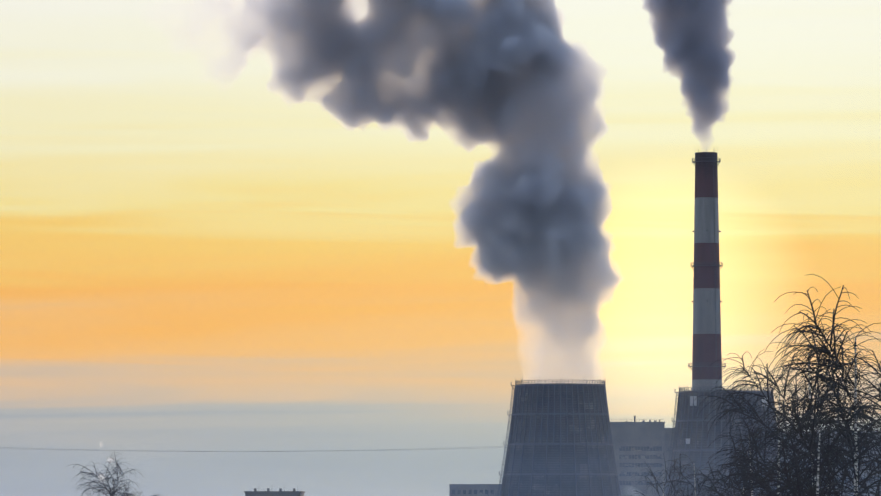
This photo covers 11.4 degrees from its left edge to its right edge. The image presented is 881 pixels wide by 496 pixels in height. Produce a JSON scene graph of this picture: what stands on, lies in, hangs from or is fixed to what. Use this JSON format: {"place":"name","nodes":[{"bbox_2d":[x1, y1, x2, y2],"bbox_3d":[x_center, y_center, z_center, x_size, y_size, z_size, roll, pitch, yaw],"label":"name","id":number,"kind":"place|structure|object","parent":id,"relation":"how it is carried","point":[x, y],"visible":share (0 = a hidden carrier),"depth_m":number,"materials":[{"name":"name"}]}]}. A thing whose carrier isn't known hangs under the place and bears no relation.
{"place":"outdoors","nodes":[
{"label":"outdoors","id":0,"kind":"place"},
{"bbox_2d":[0,446,505,451],"bbox_3d":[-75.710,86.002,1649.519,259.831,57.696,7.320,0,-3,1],"label":"power line","id":1,"kind":"object","parent":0,"point":[252,451],"depth_m":1650.03,"materials":[{"name":"grey metal"}]},
{"bbox_2d":[244,488,304,495],"bbox_3d":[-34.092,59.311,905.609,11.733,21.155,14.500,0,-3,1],"label":"apartment block","id":2,"kind":"structure","parent":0,"point":[278,493],"depth_m":899.09,"materials":[{"name":"concrete"}]},
{"bbox_2d":[0,0,880,495],"label":"sky","id":3,"kind":"structure","parent":0,"point":[307,230],"materials":[{"name":"orange"}]},
{"label":"ground","id":4,"kind":"structure","parent":0,"visible":0},
{"bbox_2d":[68,451,159,495],"bbox_3d":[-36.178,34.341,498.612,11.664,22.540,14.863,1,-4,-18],"label":"birch","id":5,"kind":"object","parent":4,"relation":"on","point":[104,486],"visible":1,"depth_m":499.40,"materials":[{"name":"black plant"}]},
{"bbox_2d":[497,376,620,495],"bbox_3d":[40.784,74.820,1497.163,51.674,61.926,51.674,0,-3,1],"label":"cooling tower","id":6,"kind":"structure","parent":4,"relation":"on","point":[560,393],"depth_m":1483.53,"materials":[{"name":"grey concrete"}]},
{"bbox_2d":[631,450,697,495],"bbox_3d":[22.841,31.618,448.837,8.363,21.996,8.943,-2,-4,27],"label":"birch","id":7,"kind":"object","parent":4,"relation":"on","point":[652,473],"visible":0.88,"depth_m":448.95,"materials":[{"name":"black plant"}]},
{"bbox_2d":[449,416,880,495],"bbox_3d":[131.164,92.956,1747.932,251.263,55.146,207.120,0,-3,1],"label":"power plant building","id":8,"kind":"structure","parent":4,"relation":"on","point":[629,429],"depth_m":1796.27,"materials":[{"name":"concrete"}]},
{"bbox_2d":[656,454,719,495],"bbox_3d":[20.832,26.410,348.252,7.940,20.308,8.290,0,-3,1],"label":"birch","id":9,"kind":"object","parent":4,"relation":"on","point":[673,487],"visible":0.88,"depth_m":349.13,"materials":[{"name":"black plant"}]},
{"bbox_2d":[688,151,725,390],"bbox_3d":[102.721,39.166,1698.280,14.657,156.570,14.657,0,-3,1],"label":"chimney","id":10,"kind":"object","parent":4,"relation":"on","point":[701,263],"depth_m":1696.02,"materials":[{"name":"red concrete"}]},
{"bbox_2d":[664,385,783,495],"bbox_3d":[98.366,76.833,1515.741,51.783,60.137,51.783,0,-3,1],"label":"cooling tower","id":11,"kind":"structure","parent":4,"relation":"on","point":[691,427],"depth_m":1502.30,"materials":[{"name":"grey concrete"}]},
{"bbox_2d":[690,421,783,495],"bbox_3d":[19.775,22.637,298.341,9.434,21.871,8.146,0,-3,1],"label":"birch","id":12,"kind":"object","parent":4,"relation":"on","point":[713,478],"visible":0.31,"depth_m":298.97,"materials":[{"name":"black plant"}]},
{"bbox_2d":[678,411,803,495],"bbox_3d":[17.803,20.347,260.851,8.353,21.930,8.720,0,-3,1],"label":"birch","id":13,"kind":"object","parent":4,"relation":"on","point":[726,484],"visible":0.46,"depth_m":261.36,"materials":[{"name":"black plant"}]},
{"bbox_2d":[694,349,845,495],"bbox_3d":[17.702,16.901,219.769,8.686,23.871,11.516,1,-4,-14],"label":"birch","id":14,"kind":"object","parent":4,"relation":"on","point":[740,409],"visible":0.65,"depth_m":221.40,"materials":[{"name":"black plant"}]},
{"bbox_2d":[706,323,880,495],"bbox_3d":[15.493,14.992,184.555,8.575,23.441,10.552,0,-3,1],"label":"birch","id":15,"kind":"object","parent":4,"relation":"on","point":[747,477],"visible":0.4,"depth_m":183.81,"materials":[{"name":"black plant"}]},
{"bbox_2d":[739,373,880,495],"bbox_3d":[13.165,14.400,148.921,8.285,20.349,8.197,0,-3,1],"label":"birch","id":16,"kind":"object","parent":4,"relation":"on","point":[829,462],"visible":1,"depth_m":149.88,"materials":[{"name":"black plant"}]},
{"bbox_2d":[750,274,880,495],"bbox_3d":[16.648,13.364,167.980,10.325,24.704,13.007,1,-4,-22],"label":"birch","id":17,"kind":"object","parent":4,"relation":"on","point":[830,363],"visible":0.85,"depth_m":167.90,"materials":[{"name":"black plant"}]},
{"bbox_2d":[787,437,871,495],"bbox_3d":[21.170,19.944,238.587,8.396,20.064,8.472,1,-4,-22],"label":"birch","id":18,"kind":"object","parent":4,"relation":"on","point":[838,468],"visible":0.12,"depth_m":238.78,"materials":[{"name":"black plant"}]},
{"bbox_2d":[819,350,880,495],"bbox_3d":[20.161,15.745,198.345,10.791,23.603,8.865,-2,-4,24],"label":"birch","id":19,"kind":"object","parent":4,"relation":"on","point":[879,391],"visible":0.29,"depth_m":198.71,"materials":[{"name":"black plant"}]}
]}

